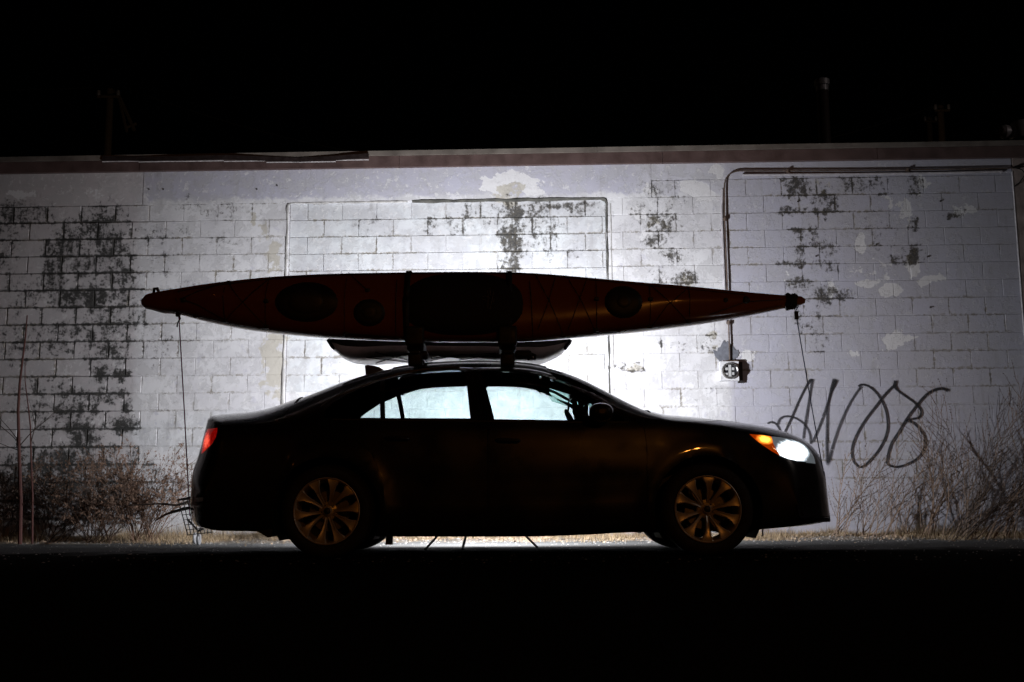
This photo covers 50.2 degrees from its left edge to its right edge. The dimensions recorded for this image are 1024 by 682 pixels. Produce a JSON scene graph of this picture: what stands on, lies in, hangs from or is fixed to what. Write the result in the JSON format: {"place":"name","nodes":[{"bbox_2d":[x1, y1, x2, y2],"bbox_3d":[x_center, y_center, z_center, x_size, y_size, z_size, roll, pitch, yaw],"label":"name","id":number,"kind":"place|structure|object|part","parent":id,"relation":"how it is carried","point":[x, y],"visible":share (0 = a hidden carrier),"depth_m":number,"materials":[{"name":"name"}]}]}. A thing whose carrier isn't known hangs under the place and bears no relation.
{"place":"outdoors","nodes":[
{"label":"outdoors","id":0,"kind":"place"},
{"bbox_2d":[0,517,1023,545],"bbox_3d":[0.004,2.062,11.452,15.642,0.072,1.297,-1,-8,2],"label":"verge","id":1,"kind":"structure","parent":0,"point":[573,540],"depth_m":11.46,"materials":[{"name":"beige plant"}]},
{"bbox_2d":[0,455,54,541],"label":"twiggy shrub","id":2,"kind":"object","parent":1,"relation":"on","point":[11,508],"visible":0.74,"depth_m":11.69,"materials":[{"name":"brown plant"}]},
{"bbox_2d":[0,315,68,543],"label":"bare sapling","id":3,"kind":"object","parent":1,"relation":"on","point":[18,449],"visible":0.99,"depth_m":11.31,"materials":[{"name":"brown plant"}]},
{"bbox_2d":[24,374,49,543],"bbox_3d":[-4.927,1.148,11.299,0.385,1.874,0.053,0,-8,0],"label":"bare sapling","id":4,"kind":"object","parent":1,"relation":"on","point":[32,501],"visible":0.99,"depth_m":11.28,"materials":[{"name":"brown plant"}]},
{"bbox_2d":[0,463,116,542],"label":"twiggy shrub","id":5,"kind":"object","parent":1,"relation":"on","point":[52,488],"visible":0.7,"depth_m":11.60,"materials":[{"name":"brown plant"}]},
{"bbox_2d":[16,446,166,542],"bbox_3d":[-4.432,1.602,11.484,1.619,1.029,0.845,0,-8,0],"label":"twiggy shrub","id":6,"kind":"object","parent":1,"relation":"on","point":[98,514],"visible":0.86,"depth_m":11.44,"materials":[{"name":"brown plant"}]},
{"bbox_2d":[73,435,195,541],"bbox_3d":[-3.883,1.544,11.495,1.548,1.140,0.787,0,-8,0],"label":"twiggy shrub","id":7,"kind":"object","parent":1,"relation":"on","point":[143,518],"visible":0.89,"depth_m":11.46,"materials":[{"name":"brown plant"}]},
{"bbox_2d":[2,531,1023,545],"bbox_3d":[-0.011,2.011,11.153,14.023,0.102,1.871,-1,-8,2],"label":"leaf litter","id":8,"kind":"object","parent":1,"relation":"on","point":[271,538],"visible":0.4,"depth_m":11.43,"materials":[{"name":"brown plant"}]},
{"bbox_2d":[828,437,902,536],"bbox_3d":[3.704,1.535,11.478,0.802,1.074,0.332,-5,-10,30],"label":"dry weed","id":9,"kind":"object","parent":1,"relation":"on","point":[844,517],"visible":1,"depth_m":11.49,"materials":[{"name":"brown plant"}]},
{"bbox_2d":[846,461,921,537],"bbox_3d":[3.958,1.661,11.582,0.832,0.855,0.301,-6,-10,36],"label":"dry weed","id":10,"kind":"object","parent":1,"relation":"on","point":[865,524],"visible":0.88,"depth_m":11.62,"materials":[{"name":"brown plant"}]},
{"bbox_2d":[866,440,946,538],"bbox_3d":[4.095,1.532,11.343,0.864,1.038,0.256,-2,-9,12],"label":"dry weed","id":11,"kind":"object","parent":1,"relation":"on","point":[892,521],"visible":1,"depth_m":11.31,"materials":[{"name":"brown plant"}]},
{"bbox_2d":[878,431,964,537],"bbox_3d":[4.432,1.518,11.674,0.970,1.161,0.432,0,-8,0],"label":"dry weed","id":12,"kind":"object","parent":1,"relation":"on","point":[906,520],"visible":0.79,"depth_m":11.64,"materials":[{"name":"brown plant"}]},
{"bbox_2d":[920,378,1023,532],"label":"dry weed","id":13,"kind":"object","parent":1,"relation":"on","point":[995,454],"visible":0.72,"depth_m":11.65,"materials":[{"name":"brown plant"}]},
{"bbox_2d":[999,363,1023,536],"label":"dry weed","id":14,"kind":"object","parent":1,"relation":"on","point":[1018,511],"visible":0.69,"depth_m":11.38,"materials":[{"name":"brown plant"}]},
{"bbox_2d":[0,538,1023,681],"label":"ground","id":15,"kind":"structure","parent":0,"point":[885,612],"depth_m":3.88,"materials":[{"name":"black asphalt"}]},
{"bbox_2d":[97,88,119,154],"bbox_3d":[-13.042,-1.377,34.568,0.750,13.800,0.378,0,-8,0],"label":"utility pole","id":16,"kind":"object","parent":15,"relation":"on","point":[110,96],"visible":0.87,"depth_m":35.37,"materials":[{"name":"brown wood"}]},
{"bbox_2d":[113,89,136,131],"bbox_3d":[-12.629,-7.500,35.500,0.954,1.508,0.118,0,-8,0],"label":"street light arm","id":17,"kind":"object","parent":16,"relation":"attached to","point":[132,125],"visible":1,"depth_m":35.43},
{"bbox_2d":[169,496,211,544],"bbox_3d":[-3.079,1.757,10.761,0.615,0.486,0.559,0,-8,0],"label":"shopping cart","id":18,"kind":"object","parent":15,"relation":"on","point":[196,538],"visible":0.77,"depth_m":10.52,"materials":[{"name":"grey metal"}]},
{"bbox_2d":[128,501,188,505],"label":"dead branch","id":19,"kind":"object","parent":18,"relation":"in","point":[185,502],"visible":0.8,"depth_m":10.63,"materials":[{"name":"brown wood"}]},
{"bbox_2d":[155,510,184,520],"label":"dead branch","id":20,"kind":"object","parent":18,"relation":"in","point":[168,513],"visible":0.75,"depth_m":10.61,"materials":[{"name":"brown wood"}]},
{"bbox_2d":[424,537,537,549],"bbox_3d":[-0.243,1.132,9.407,0.660,1.301,0.832,-5,-10,31],"label":"light stand","id":21,"kind":"object","parent":15,"relation":"on","point":[464,542],"visible":0.15,"depth_m":9.25,"materials":[{"name":"black metal"}]},
{"bbox_2d":[190,360,829,557],"bbox_3d":[-0.009,0.934,8.829,4.985,1.516,2.209,0,-8,0],"label":"sedan car","id":22,"kind":"object","parent":15,"relation":"on","point":[329,472],"visible":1,"depth_m":7.93,"materials":[{"name":"black paint"}]},
{"bbox_3d":[-1.293,0.418,8.907,0.743,0.346,1.234,0,-8,0],"label":"rear window","id":23,"kind":"part","parent":22,"relation":"part of","materials":[{"name":"glass"}]},
{"bbox_3d":[-1.178,0.437,8.186,0.444,0.312,0.272,0,-8,0],"label":"side window","id":24,"kind":"part","parent":22,"relation":"part of","materials":[{"name":"glass"}]},
{"bbox_3d":[-0.799,0.771,8.146,1.265,1.227,0.504,0,-8,0],"label":"rear door","id":25,"kind":"part","parent":22,"relation":"part of","materials":[{"name":"black paint"}]},
{"bbox_3d":[-0.798,0.976,9.520,1.265,1.228,0.483,0,-8,0],"label":"rear door","id":26,"kind":"part","parent":22,"relation":"part of","materials":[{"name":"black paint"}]},
{"bbox_3d":[-0.638,0.396,8.216,0.682,0.420,0.341,0,-8,0],"label":"side window","id":27,"kind":"part","parent":22,"relation":"part of","materials":[{"name":"glass"}]},
{"bbox_3d":[-0.637,0.598,9.572,0.682,0.420,0.341,0,-8,0],"label":"side window","id":28,"kind":"part","parent":22,"relation":"part of","materials":[{"name":"glass"}]},
{"bbox_2d":[403,271,535,366],"bbox_3d":[-0.321,-0.106,8.961,1.010,0.767,1.345,0,-8,0],"label":"roof rack","id":29,"kind":"object","parent":22,"relation":"on","point":[418,354],"visible":0.76,"depth_m":8.31,"materials":[{"name":"black metal"}]},
{"bbox_2d":[327,339,571,364],"bbox_3d":[-0.521,0.081,9.239,2.045,0.233,0.660,0,-8,0],"label":"white hull","id":30,"kind":"object","parent":29,"relation":"on","point":[364,352],"visible":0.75,"depth_m":8.98,"materials":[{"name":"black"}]},
{"bbox_2d":[141,272,805,341],"bbox_3d":[-0.300,-0.268,8.505,5.154,0.567,0.417,0,-8,0],"label":"sea kayak","id":31,"kind":"object","parent":29,"relation":"on","point":[467,307],"visible":0.98,"depth_m":8.37,"materials":[{"name":"red plastic"}]},
{"bbox_2d":[176,312,189,515],"bbox_3d":[-2.535,0.571,8.492,0.054,1.563,0.383,-2,-9,9],"label":"tie down line","id":32,"kind":"object","parent":31,"relation":"hanging from","point":[178,314],"visible":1,"depth_m":8.44,"materials":[{"name":"black fabric"}]},
{"bbox_2d":[794,306,822,466],"bbox_3d":[2.275,0.358,8.425,0.214,1.266,0.045,4,-10,-28],"label":"tie down line","id":33,"kind":"object","parent":31,"relation":"hanging from","point":[796,316],"visible":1,"depth_m":8.46,"materials":[{"name":"black"}]},
{"bbox_3d":[0.353,0.972,9.523,1.277,1.224,0.469,0,-8,0],"label":"front door","id":34,"kind":"part","parent":22,"relation":"part of","materials":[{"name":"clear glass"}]},
{"bbox_3d":[0.297,0.613,9.586,1.075,0.422,0.321,0,-8,0],"label":"side window","id":35,"kind":"part","parent":22,"relation":"part of","materials":[{"name":"glass"}]},
{"bbox_3d":[0.296,0.407,8.197,1.075,0.422,0.321,0,-8,0],"label":"side window","id":36,"kind":"part","parent":22,"relation":"part of","materials":[{"name":"glass"}]},
{"bbox_3d":[0.352,0.767,8.139,1.276,1.224,0.497,0,-8,0],"label":"front door","id":37,"kind":"part","parent":22,"relation":"part of","materials":[{"name":"black paint"}]},
{"bbox_2d":[0,140,1023,537],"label":"block building","id":38,"kind":"structure","parent":15,"relation":"on","point":[906,286],"depth_m":12.50,"materials":[{"name":"paint"}]},
{"bbox_2d":[719,360,742,382],"bbox_3d":[2.450,0.339,12.188,0.256,0.248,0.167,0,-8,0],"label":"electric meter","id":39,"kind":"object","parent":38,"relation":"attached to","point":[730,370],"visible":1,"depth_m":12.17,"materials":[{"name":"grey"}]},
{"bbox_2d":[814,77,830,142],"bbox_3d":[4.102,-2.728,14.354,0.195,1.484,0.195,0,-8,0],"label":"vent pipe","id":40,"kind":"object","parent":38,"relation":"on","point":[821,85],"visible":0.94,"depth_m":14.34,"materials":[{"name":"grey metal"}]},
{"bbox_2d":[720,167,1019,359],"bbox_3d":[4.096,-0.869,12.368,3.409,2.247,0.052,-1,-8,2],"label":"conduit pipe","id":41,"kind":"object","parent":38,"relation":"attached to","point":[724,219],"visible":1,"depth_m":12.51,"materials":[{"name":"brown metal"}]},
{"bbox_2d":[999,119,1023,139],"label":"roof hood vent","id":42,"kind":"object","parent":38,"relation":"on","point":[1014,130],"visible":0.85,"depth_m":13.65,"materials":[{"name":"grey metal"}]},
{"bbox_2d":[1013,164,1023,186],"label":"cable loop","id":43,"kind":"object","parent":38,"relation":"attached to","point":[1019,169],"visible":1,"depth_m":12.44,"materials":[{"name":"black"}]},
{"bbox_2d":[0,534,1023,565],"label":"gravel","id":44,"kind":"structure","parent":15,"relation":"on","point":[625,542],"depth_m":10.71,"materials":[{"name":"grey gravel"}]},
{"bbox_2d":[924,116,936,141],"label":"utility pole","id":45,"kind":"object","parent":15,"relation":"on","point":[929,121],"visible":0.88,"depth_m":45.68,"materials":[{"name":"brown wood"}]},
{"bbox_2d":[934,104,950,140],"bbox_3d":[14.758,-1.246,36.549,0.570,13.838,0.378,0,-8,0],"label":"utility pole","id":46,"kind":"object","parent":15,"relation":"on","point":[940,110],"visible":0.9,"depth_m":37.39,"materials":[{"name":"brown wood"}]},
{"bbox_2d":[897,412,1016,538],"bbox_3d":[4.634,1.395,11.505,1.266,1.352,0.706,0,-8,0],"label":"dry weed","id":47,"kind":"object","parent":15,"relation":"on","point":[933,515],"visible":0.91,"depth_m":11.42,"materials":[{"name":"brown plant"}]},
{"bbox_2d":[917,397,1010,538],"bbox_3d":[4.717,1.320,11.336,1.190,1.450,0.828,0,-8,0],"label":"dry weed","id":48,"kind":"object","parent":15,"relation":"on","point":[961,497],"visible":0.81,"depth_m":11.33,"materials":[{"name":"brown plant"}]},
{"bbox_2d":[947,386,1023,539],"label":"dry weed","id":49,"kind":"object","parent":15,"relation":"on","point":[982,520],"visible":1,"depth_m":11.02,"materials":[{"name":"brown plant"}]},
{"bbox_2d":[955,478,1023,538],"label":"dry weed","id":50,"kind":"object","parent":15,"relation":"on","point":[998,529],"visible":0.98,"depth_m":11.04,"materials":[{"name":"brown plant"}]},
{"bbox_2d":[0,0,1023,156],"label":"sky","id":51,"kind":"structure","parent":0,"point":[351,75],"materials":[{"name":"black"}]}
]}

